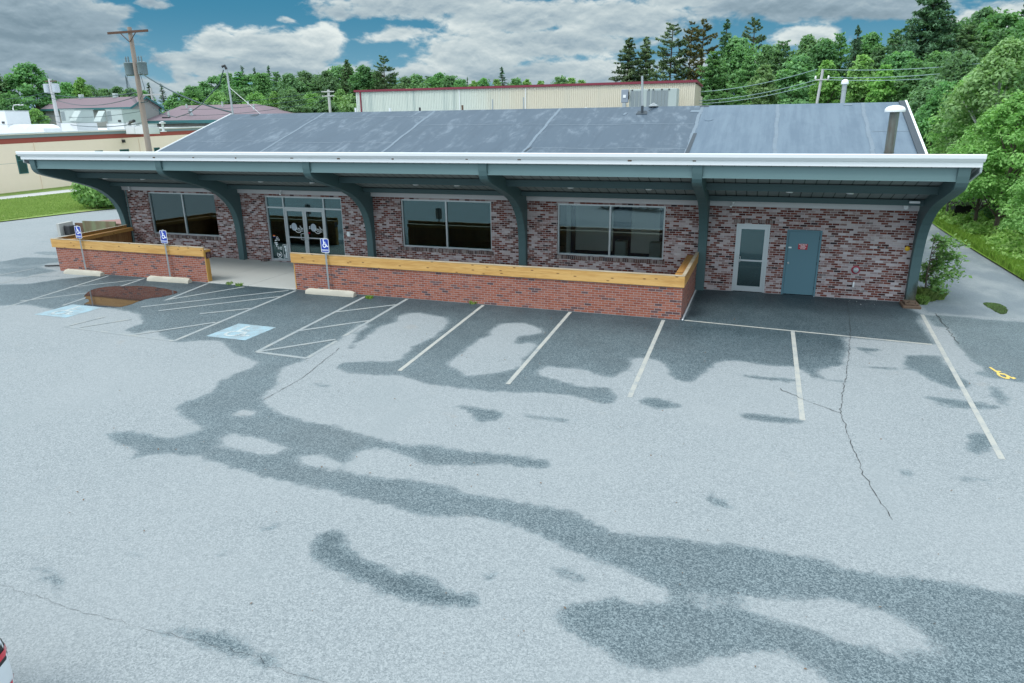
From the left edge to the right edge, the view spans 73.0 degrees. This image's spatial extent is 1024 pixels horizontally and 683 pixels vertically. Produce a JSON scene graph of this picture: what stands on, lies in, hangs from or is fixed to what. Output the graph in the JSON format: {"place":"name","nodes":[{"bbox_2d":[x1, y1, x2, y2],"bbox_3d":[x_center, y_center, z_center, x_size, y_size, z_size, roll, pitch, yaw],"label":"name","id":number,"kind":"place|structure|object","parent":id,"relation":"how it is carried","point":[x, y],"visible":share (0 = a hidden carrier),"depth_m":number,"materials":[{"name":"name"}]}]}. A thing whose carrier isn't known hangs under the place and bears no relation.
{"place":"outdoors","nodes":[
{"label":"outdoors","id":0,"kind":"place"},
{"bbox_2d":[0,185,73,196],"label":"grass strip","id":1,"kind":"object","parent":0,"point":[38,191],"visible":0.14,"depth_m":61.93,"materials":[{"name":"green plant"}]},
{"bbox_2d":[0,192,114,220],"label":"lawn","id":2,"kind":"structure","parent":0,"point":[93,209],"depth_m":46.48,"materials":[{"name":"green plant"}]},
{"bbox_2d":[69,182,113,207],"bbox_3d":[-28.866,-10.426,48.334,3.881,2.372,3.150,6,18,19],"label":"lawn shrub","id":3,"kind":"object","parent":2,"relation":"on","point":[85,195],"visible":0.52,"depth_m":47.43,"materials":[{"name":"green plant"}]},
{"bbox_2d":[107,27,151,151],"bbox_3d":[-28.385,-17.320,53.293,3.900,12.600,0.714,6,18,19],"label":"utility pole","id":4,"kind":"object","parent":2,"relation":"on","point":[134,67],"visible":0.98,"depth_m":52.22,"materials":[{"name":"brown wood"}]},
{"bbox_2d":[40,93,164,127],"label":"gabled building","id":5,"kind":"structure","parent":0,"point":[48,109],"depth_m":106.50,"materials":[{"name":"grey metal"}]},
{"bbox_2d":[208,257,296,289],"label":"entrance pavement","id":6,"kind":"structure","parent":0,"point":[265,274],"depth_m":26.39,"materials":[{"name":"concrete"}]},
{"bbox_2d":[50,225,212,281],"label":"patio wall","id":7,"kind":"structure","parent":6,"relation":"on","point":[115,250],"depth_m":26.04,"materials":[{"name":"brick"}]},
{"bbox_2d":[290,252,698,319],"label":"patio wall","id":8,"kind":"structure","parent":6,"relation":"on","point":[654,295],"depth_m":21.15,"materials":[{"name":"brick"}]},
{"bbox_2d":[15,76,986,308],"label":"brick building","id":9,"kind":"structure","parent":0,"point":[842,199],"depth_m":24.64,"materials":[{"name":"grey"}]},
{"bbox_2d":[148,192,220,239],"bbox_3d":[-14.106,-5.411,29.766,3.730,1.923,0.195,6,18,19],"label":"window","id":10,"kind":"structure","parent":9,"relation":"in","point":[181,214],"depth_m":29.80,"materials":[{"name":"glass"}]},
{"bbox_2d":[284,209,307,260],"bbox_3d":[-8.757,-4.296,28.111,0.912,2.144,0.164,6,18,19],"label":"entrance door","id":11,"kind":"structure","parent":9,"relation":"in","point":[295,220],"depth_m":28.09,"materials":[{"name":"glass"}]},
{"bbox_2d":[304,209,325,253],"bbox_3d":[-7.891,-4.212,27.814,0.912,2.144,0.164,6,18,19],"label":"entrance door","id":12,"kind":"structure","parent":9,"relation":"in","point":[314,219],"depth_m":27.77,"materials":[{"name":"glass"}]},
{"bbox_2d":[401,199,493,254],"bbox_3d":[-2.454,-4.285,25.769,3.790,1.923,0.195,6,18,19],"label":"window","id":13,"kind":"structure","parent":9,"relation":"in","point":[450,225],"depth_m":25.80,"materials":[{"name":"glass"}]},
{"bbox_2d":[555,203,665,263],"bbox_3d":[3.353,-3.724,23.778,3.840,1.923,0.195,6,18,19],"label":"window","id":14,"kind":"structure","parent":9,"relation":"in","point":[562,255],"depth_m":23.86,"materials":[{"name":"glass"}]},
{"bbox_2d":[621,88,678,106],"bbox_3d":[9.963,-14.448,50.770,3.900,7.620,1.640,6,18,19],"label":"air conditioner","id":15,"kind":"object","parent":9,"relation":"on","point":[663,97],"visible":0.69,"depth_m":49.23,"materials":[{"name":"metal"}]},
{"bbox_2d":[731,219,774,292],"bbox_3d":[7.731,-2.756,22.389,1.240,2.345,0.183,6,18,19],"label":"glass door","id":16,"kind":"structure","parent":9,"relation":"in","point":[752,240],"depth_m":22.40,"materials":[{"name":"glass"}]},
{"bbox_2d":[783,231,819,294],"bbox_3d":[9.166,-2.463,21.925,0.916,2.004,0.131,6,18,19],"label":"metal door","id":17,"kind":"structure","parent":9,"relation":"in","point":[802,251],"depth_m":21.94,"materials":[{"name":"paint"}]},
{"bbox_2d":[0,190,1023,682],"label":"parking lot","id":18,"kind":"structure","parent":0,"point":[450,538],"depth_m":10.63,"materials":[{"name":"grey asphalt"}]},
{"bbox_2d":[0,638,13,682],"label":"parked car","id":19,"kind":"object","parent":18,"relation":"on","point":[6,674],"visible":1,"depth_m":6.32,"materials":[{"name":"white paint"}]},
{"bbox_2d":[35,304,101,317],"bbox_3d":[-13.623,-0.947,21.305,1.280,0.008,1.280,6,18,19],"label":"accessible parking marking","id":20,"kind":"object","parent":18,"relation":"on","point":[68,311],"visible":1,"depth_m":21.26,"materials":[{"name":"blue paint"}]},
{"bbox_2d":[0,269,144,308],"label":"access aisle marking","id":21,"kind":"object","parent":18,"relation":"on","point":[62,289],"visible":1,"depth_m":24.51,"materials":[{"name":"white paint"}]},
{"bbox_2d":[56,219,120,235],"bbox_3d":[-21.409,-6.265,37.438,4.400,0.660,3.900,6,18,19],"label":"air conditioner","id":22,"kind":"object","parent":18,"relation":"on","point":[65,228],"visible":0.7,"depth_m":36.69,"materials":[{"name":"metal"}]},
{"bbox_2d":[0,126,204,193],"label":"flat roofed building","id":23,"kind":"structure","parent":18,"relation":"on","point":[17,174],"depth_m":65.84,"materials":[{"name":"beige paint"}]},
{"bbox_2d":[0,110,30,132],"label":"rooftop unit","id":24,"kind":"object","parent":23,"relation":"on","point":[8,118],"visible":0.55,"depth_m":72.11,"materials":[{"name":"metal"}]},
{"bbox_2d":[25,124,61,132],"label":"skylight","id":25,"kind":"object","parent":23,"relation":"on","point":[42,128],"visible":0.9,"depth_m":69.84},
{"bbox_2d":[60,109,97,130],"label":"rooftop unit","id":26,"kind":"object","parent":23,"relation":"on","point":[69,122],"visible":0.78,"depth_m":76.71,"materials":[{"name":"metal"}]},
{"bbox_2d":[94,109,140,133],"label":"rooftop unit","id":27,"kind":"object","parent":23,"relation":"on","point":[116,120],"visible":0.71,"depth_m":74.67,"materials":[{"name":"metal"}]},
{"bbox_2d":[84,286,176,306],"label":"puddle","id":28,"kind":"object","parent":18,"relation":"on","point":[115,296],"visible":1,"depth_m":23.25,"materials":[{"name":"brown"}]},
{"bbox_2d":[147,275,191,283],"bbox_3d":[-12.482,-2.268,25.190,1.830,0.185,0.229,5,18,16],"label":"wheel stop","id":29,"kind":"object","parent":18,"relation":"on","point":[169,279],"visible":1,"depth_m":25.08,"materials":[{"name":"concrete"}]},
{"bbox_2d":[65,283,294,340],"bbox_3d":[-9.900,-1.043,21.485,4.349,0.005,5.926,6,18,19],"label":"access aisle marking","id":30,"kind":"object","parent":18,"relation":"on","point":[135,335],"visible":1,"depth_m":20.57,"materials":[{"name":"white paint"}]},
{"bbox_2d":[207,324,275,339],"bbox_3d":[-7.395,-0.276,18.946,1.280,0.008,1.280,6,18,19],"label":"accessible parking marking","id":31,"kind":"object","parent":18,"relation":"on","point":[242,331],"visible":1,"depth_m":18.93,"materials":[{"name":"blue paint"}]},
{"bbox_2d":[305,288,356,296],"bbox_3d":[-6.016,-1.640,22.954,1.830,0.189,0.229,5,18,18],"label":"wheel stop","id":32,"kind":"object","parent":18,"relation":"on","point":[331,292],"visible":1,"depth_m":22.85,"materials":[{"name":"concrete"}]},
{"bbox_2d":[255,297,407,358],"bbox_3d":[-4.884,-0.528,19.671,1.615,0.004,6.134,4,18,15],"label":"access aisle marking","id":33,"kind":"object","parent":18,"relation":"on","point":[326,346],"visible":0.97,"depth_m":18.93,"materials":[{"name":"white paint"}]},
{"bbox_2d":[397,305,483,370],"bbox_3d":[-1.730,-0.233,18.624,0.100,0.001,6.174,4,18,15],"label":"stall line","id":34,"kind":"object","parent":18,"relation":"on","point":[434,343],"visible":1,"depth_m":17.89,"materials":[{"name":"paint"}]},
{"bbox_2d":[506,312,571,383],"bbox_3d":[0.818,0.018,17.735,0.100,0.001,6.196,5,18,16],"label":"stall line","id":35,"kind":"object","parent":18,"relation":"on","point":[520,369],"visible":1,"depth_m":17.09,"materials":[{"name":"paint"}]},
{"bbox_2d":[627,320,664,396],"bbox_3d":[3.343,0.262,16.869,0.100,0.001,6.052,5,18,18],"label":"stall line","id":36,"kind":"object","parent":18,"relation":"on","point":[639,374],"visible":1,"depth_m":16.22,"materials":[{"name":"paint"}]},
{"bbox_2d":[722,55,760,104],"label":"feathery tree","id":37,"kind":"object","parent":18,"relation":"on","point":[747,75],"visible":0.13,"depth_m":59.72,"materials":[{"name":"green plant"}]},
{"bbox_2d":[742,64,779,104],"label":"young tree","id":38,"kind":"object","parent":18,"relation":"on","point":[764,71],"visible":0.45,"depth_m":55.88,"materials":[{"name":"green plant"}]},
{"bbox_2d":[791,330,804,419],"bbox_3d":[6.467,0.585,15.732,0.110,0.001,6.180,6,18,19],"label":"stall line","id":39,"kind":"object","parent":18,"relation":"on","point":[799,389],"visible":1,"depth_m":15.01,"materials":[{"name":"paint"}]},
{"bbox_2d":[684,320,931,344],"bbox_3d":[7.661,-0.263,18.386,6.085,0.001,0.090,7,19,23],"label":"stall line","id":40,"kind":"object","parent":18,"relation":"on","point":[810,332],"visible":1,"depth_m":18.30,"materials":[{"name":"paint"}]},
{"bbox_2d":[808,59,842,103],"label":"young tree","id":41,"kind":"object","parent":18,"relation":"on","point":[828,87],"visible":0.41,"depth_m":52.52,"materials":[{"name":"green plant"}]},
{"bbox_2d":[838,54,880,102],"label":"young tree","id":42,"kind":"object","parent":18,"relation":"on","point":[856,91],"visible":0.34,"depth_m":49.93,"materials":[{"name":"green plant"}]},
{"bbox_2d":[851,46,888,102],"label":"feathery tree","id":43,"kind":"object","parent":18,"relation":"on","point":[874,56],"visible":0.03,"depth_m":56.16,"materials":[{"name":"green plant"}]},
{"bbox_2d":[865,64,897,102],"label":"young tree","id":44,"kind":"object","parent":18,"relation":"on","point":[879,91],"visible":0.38,"depth_m":48.06,"materials":[{"name":"green plant"}]},
{"bbox_2d":[877,50,915,91],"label":"broadleaf tree","id":45,"kind":"object","parent":18,"relation":"on","point":[897,60],"visible":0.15,"depth_m":50.63,"materials":[{"name":"green plant"}]},
{"bbox_2d":[919,233,971,294],"bbox_3d":[13.325,-2.327,21.442,1.423,1.998,1.509,6,18,19],"label":"sapling","id":46,"kind":"object","parent":18,"relation":"on","point":[943,255],"visible":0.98,"depth_m":21.26,"materials":[{"name":"green plant"}]},
{"bbox_2d":[920,314,1005,459],"bbox_3d":[9.916,0.578,15.633,0.100,0.001,9.674,7,19,22],"label":"stall line","id":47,"kind":"object","parent":18,"relation":"on","point":[994,445],"visible":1,"depth_m":13.97,"materials":[{"name":"paint"}]},
{"bbox_2d":[0,0,1023,111],"label":"sky","id":48,"kind":"structure","parent":0,"point":[186,42],"materials":[{"name":"blue"}]},
{"bbox_2d":[354,80,702,111],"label":"metal clad building","id":49,"kind":"structure","parent":0,"point":[580,95],"depth_m":55.25,"materials":[{"name":"beige metal"}]},
{"bbox_2d":[933,215,1023,279],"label":"verge","id":50,"kind":"structure","parent":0,"point":[969,245],"depth_m":30.31,"materials":[{"name":"green plant"}]},
{"bbox_2d":[874,0,960,97],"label":"hemlock tree","id":51,"kind":"object","parent":50,"relation":"on","point":[927,21],"visible":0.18,"depth_m":53.90,"materials":[{"name":"green plant"}]},
{"bbox_2d":[908,76,944,153],"bbox_3d":[25.121,-12.224,42.777,3.784,7.853,3.949,0,17,3],"label":"broadleaf tree","id":52,"kind":"object","parent":50,"relation":"on","point":[927,84],"visible":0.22,"depth_m":41.54,"materials":[{"name":"green plant"}]},
{"bbox_2d":[922,51,956,76],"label":"broadleaf tree","id":53,"kind":"object","parent":50,"relation":"on","point":[937,56],"visible":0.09,"depth_m":48.23,"materials":[{"name":"green plant"}]},
{"bbox_2d":[914,80,966,153],"bbox_3d":[24.944,-11.418,40.808,3.748,7.499,4.006,-10,20,-27],"label":"broadleaf tree","id":54,"kind":"object","parent":50,"relation":"on","point":[923,125],"visible":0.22,"depth_m":39.96,"materials":[{"name":"green plant"}]},
{"bbox_2d":[909,49,983,141],"bbox_3d":[28.299,-13.664,44.494,5.311,9.505,5.089,10,20,30],"label":"broadleaf tree","id":55,"kind":"object","parent":50,"relation":"on","point":[963,59],"visible":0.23,"depth_m":42.88,"materials":[{"name":"green plant"}]},
{"bbox_2d":[923,63,1010,201],"bbox_3d":[24.979,-10.840,37.761,4.784,8.222,4.976,11,21,33],"label":"birch tree","id":56,"kind":"object","parent":50,"relation":"on","point":[935,137],"visible":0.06,"depth_m":37.48,"materials":[{"name":"green plant"}]},
{"bbox_2d":[947,24,986,64],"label":"feathery tree","id":57,"kind":"object","parent":50,"relation":"on","point":[968,42],"visible":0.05,"depth_m":53.67,"materials":[{"name":"green plant"}]},
{"bbox_2d":[945,198,990,215],"bbox_3d":[24.981,-7.526,37.078,3.400,2.300,1.300,6,18,19],"label":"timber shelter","id":58,"kind":"object","parent":50,"relation":"on","point":[960,209],"visible":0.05,"depth_m":37.17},
{"bbox_2d":[928,36,1023,205],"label":"birch tree","id":59,"kind":"object","parent":50,"relation":"on","point":[1001,61],"visible":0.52,"depth_m":34.45,"materials":[{"name":"green plant"}]},
{"bbox_2d":[935,199,1023,266],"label":"undergrowth","id":60,"kind":"object","parent":50,"relation":"on","point":[1006,240],"visible":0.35,"depth_m":31.63,"materials":[{"name":"green plant"}]},
{"bbox_2d":[956,5,1009,32],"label":"broadleaf tree","id":61,"kind":"object","parent":50,"relation":"on","point":[977,17],"visible":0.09,"depth_m":59.21,"materials":[{"name":"green plant"}]},
{"bbox_2d":[945,89,1023,233],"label":"broadleaf tree","id":62,"kind":"object","parent":50,"relation":"on","point":[1011,126],"visible":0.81,"depth_m":30.36,"materials":[{"name":"green plant"}]},
{"bbox_2d":[949,105,1023,222],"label":"broadleaf tree","id":63,"kind":"object","parent":50,"relation":"on","point":[977,202],"visible":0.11,"depth_m":33.25,"materials":[{"name":"green plant"}]},
{"bbox_2d":[967,28,1007,67],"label":"feathery tree","id":64,"kind":"object","parent":50,"relation":"on","point":[991,44],"visible":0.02,"depth_m":47.02,"materials":[{"name":"green plant"}]},
{"bbox_2d":[958,9,1023,54],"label":"broadleaf tree","id":65,"kind":"object","parent":50,"relation":"on","point":[997,21],"visible":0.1,"depth_m":55.86,"materials":[{"name":"green plant"}]},
{"bbox_2d":[971,70,1023,219],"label":"broadleaf tree","id":66,"kind":"object","parent":50,"relation":"on","point":[989,214],"visible":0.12,"depth_m":33.72,"materials":[{"name":"green plant"}]},
{"bbox_2d":[997,168,1023,232],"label":"broadleaf tree","id":67,"kind":"object","parent":50,"relation":"on","point":[1018,219],"visible":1,"depth_m":27.09,"materials":[{"name":"green plant"}]},
{"label":"forest floor","id":68,"kind":"structure","parent":0,"visible":0},
{"bbox_2d":[0,93,33,121],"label":"broadleaf tree","id":69,"kind":"object","parent":68,"relation":"on","point":[7,102],"visible":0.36,"depth_m":103.20,"materials":[{"name":"green plant"}]},
{"bbox_2d":[0,62,75,123],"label":"broadleaf tree","id":70,"kind":"object","parent":68,"relation":"on","point":[22,83],"visible":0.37,"depth_m":108.84,"materials":[{"name":"green plant"}]},
{"bbox_2d":[28,108,50,123],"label":"bush","id":71,"kind":"object","parent":68,"relation":"on","point":[35,114],"visible":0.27,"depth_m":90.78,"materials":[{"name":"green plant"}]},
{"bbox_2d":[43,79,60,127],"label":"sign","id":72,"kind":"object","parent":68,"relation":"on","point":[51,88],"visible":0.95,"depth_m":87.58,"materials":[{"name":"white metal"}]},
{"bbox_2d":[160,91,186,112],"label":"broadleaf tree","id":73,"kind":"object","parent":68,"relation":"on","point":[173,101],"visible":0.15,"depth_m":136.05,"materials":[{"name":"green plant"}]},
{"bbox_2d":[178,85,205,105],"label":"broadleaf tree","id":74,"kind":"object","parent":68,"relation":"on","point":[190,92],"visible":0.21,"depth_m":132.63,"materials":[{"name":"green plant"}]},
{"bbox_2d":[196,75,231,101],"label":"broadleaf tree","id":75,"kind":"object","parent":68,"relation":"on","point":[222,86],"visible":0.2,"depth_m":143.07,"materials":[{"name":"green plant"}]},
{"bbox_2d":[147,101,301,126],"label":"roof","id":76,"kind":"structure","parent":68,"relation":"on","point":[212,115],"depth_m":104.73,"materials":[{"name":"grey"}]},
{"bbox_2d":[249,72,274,103],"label":"broadleaf tree","id":77,"kind":"object","parent":68,"relation":"on","point":[262,81],"visible":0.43,"depth_m":134.48,"materials":[{"name":"green plant"}]},
{"bbox_2d":[265,73,309,107],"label":"broadleaf tree","id":78,"kind":"object","parent":68,"relation":"on","point":[290,81],"visible":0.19,"depth_m":125.00,"materials":[{"name":"green plant"}]},
{"bbox_2d":[277,88,315,112],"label":"broadleaf tree","id":79,"kind":"object","parent":68,"relation":"on","point":[292,93],"visible":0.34,"depth_m":108.12,"materials":[{"name":"green plant"}]},
{"bbox_2d":[310,70,342,101],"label":"broadleaf tree","id":80,"kind":"object","parent":68,"relation":"on","point":[326,79],"visible":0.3,"depth_m":121.83,"materials":[{"name":"green plant"}]},
{"bbox_2d":[312,96,341,112],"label":"broadleaf tree","id":81,"kind":"object","parent":68,"relation":"on","point":[321,107],"visible":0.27,"depth_m":110.97,"materials":[{"name":"green plant"}]},
{"bbox_2d":[339,59,353,94],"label":"pine tree","id":82,"kind":"object","parent":68,"relation":"on","point":[347,67],"visible":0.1,"depth_m":132.14,"materials":[{"name":"green plant"}]},
{"bbox_2d":[337,93,356,111],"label":"bush","id":83,"kind":"object","parent":68,"relation":"on","point":[347,103],"visible":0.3,"depth_m":81.03,"materials":[{"name":"green plant"}]},
{"bbox_2d":[346,64,379,95],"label":"broadleaf tree","id":84,"kind":"object","parent":68,"relation":"on","point":[360,78],"visible":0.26,"depth_m":122.20,"materials":[{"name":"green plant"}]},
{"bbox_2d":[372,55,398,88],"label":"pine tree","id":85,"kind":"object","parent":68,"relation":"on","point":[386,82],"visible":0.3,"depth_m":121.77,"materials":[{"name":"green plant"}]},
{"bbox_2d":[398,73,434,88],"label":"broadleaf tree","id":86,"kind":"object","parent":68,"relation":"on","point":[417,80],"visible":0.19,"depth_m":115.64,"materials":[{"name":"green plant"}]},
{"bbox_2d":[608,37,648,81],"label":"pine tree","id":87,"kind":"object","parent":68,"relation":"on","point":[629,73],"visible":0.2,"depth_m":79.59,"materials":[{"name":"green plant"}]},
{"bbox_2d":[634,36,658,80],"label":"pine tree","id":88,"kind":"object","parent":68,"relation":"on","point":[645,55],"visible":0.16,"depth_m":80.59,"materials":[{"name":"green plant"}]},
{"bbox_2d":[648,22,690,80],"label":"pine tree","id":89,"kind":"object","parent":68,"relation":"on","point":[663,64],"visible":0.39,"depth_m":74.15,"materials":[{"name":"green plant"}]},
{"bbox_2d":[672,21,699,79],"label":"pine tree","id":90,"kind":"object","parent":68,"relation":"on","point":[688,31],"visible":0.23,"depth_m":75.29,"materials":[{"name":"green plant"}]},
{"bbox_2d":[685,18,718,95],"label":"pine tree","id":91,"kind":"object","parent":68,"relation":"on","point":[700,49],"visible":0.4,"depth_m":72.56,"materials":[{"name":"green plant"}]},
{"bbox_2d":[696,51,733,105],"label":"feathery tree","id":92,"kind":"object","parent":68,"relation":"on","point":[712,67],"visible":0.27,"depth_m":62.13,"materials":[{"name":"green plant"}]},
{"bbox_2d":[714,19,738,99],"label":"hemlock tree","id":93,"kind":"object","parent":68,"relation":"on","point":[725,37],"visible":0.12,"depth_m":66.74,"materials":[{"name":"green plant"}]},
{"bbox_2d":[711,35,764,100],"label":"broadleaf tree","id":94,"kind":"object","parent":68,"relation":"on","point":[737,47],"visible":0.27,"depth_m":66.02,"materials":[{"name":"green plant"}]},
{"bbox_2d":[736,17,766,102],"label":"pine tree","id":95,"kind":"object","parent":68,"relation":"on","point":[758,39],"visible":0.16,"depth_m":72.92,"materials":[{"name":"green plant"}]},
{"bbox_2d":[754,44,784,70],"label":"broadleaf tree","id":96,"kind":"object","parent":68,"relation":"on","point":[767,53],"visible":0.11,"depth_m":67.20,"materials":[{"name":"green plant"}]},
{"bbox_2d":[764,40,798,100],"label":"feathery tree","id":97,"kind":"object","parent":68,"relation":"on","point":[776,60],"visible":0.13,"depth_m":63.51,"materials":[{"name":"green plant"}]},
{"bbox_2d":[769,53,836,103],"bbox_3d":[25.136,-19.756,61.597,7.524,10.951,7.542,-5,18,-14],"label":"broadleaf tree","id":98,"kind":"object","parent":68,"relation":"on","point":[797,65],"visible":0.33,"depth_m":59.49,"materials":[{"name":"green plant"}]},
{"bbox_2d":[789,33,827,101],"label":"broadleaf tree","id":99,"kind":"object","parent":68,"relation":"on","point":[808,41],"visible":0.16,"depth_m":64.13,"materials":[{"name":"green plant"}]},
{"bbox_2d":[806,38,843,98],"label":"broadleaf tree","id":100,"kind":"object","parent":68,"relation":"on","point":[823,48],"visible":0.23,"depth_m":62.18,"materials":[{"name":"green plant"}]},
{"bbox_2d":[829,32,851,98],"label":"feathery tree","id":101,"kind":"object","parent":68,"relation":"on","point":[841,40],"visible":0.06,"depth_m":63.56,"materials":[{"name":"green plant"}]},
{"bbox_2d":[836,25,862,101],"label":"hemlock tree","id":102,"kind":"object","parent":68,"relation":"on","point":[856,45],"visible":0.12,"depth_m":59.97,"materials":[{"name":"green plant"}]},
{"bbox_2d":[836,31,888,98],"bbox_3d":[31.430,-21.246,62.894,7.627,12.882,7.410,-7,19,-20],"label":"broadleaf tree","id":103,"kind":"object","parent":68,"relation":"on","point":[872,39],"visible":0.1,"depth_m":60.91,"materials":[{"name":"green plant"}]},
{"bbox_2d":[883,58,942,103],"bbox_3d":[27.669,-14.912,48.744,5.008,9.354,5.226,-5,18,-14],"label":"broadleaf tree","id":104,"kind":"object","parent":68,"relation":"on","point":[902,85],"visible":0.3,"depth_m":47.15,"materials":[{"name":"green plant"}]},
{"label":"ground","id":105,"kind":"structure","parent":0,"visible":0},
{"bbox_2d":[71,77,92,97],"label":"young tree","id":106,"kind":"object","parent":105,"relation":"on","point":[79,86],"visible":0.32,"depth_m":155.98,"materials":[{"name":"green plant"}]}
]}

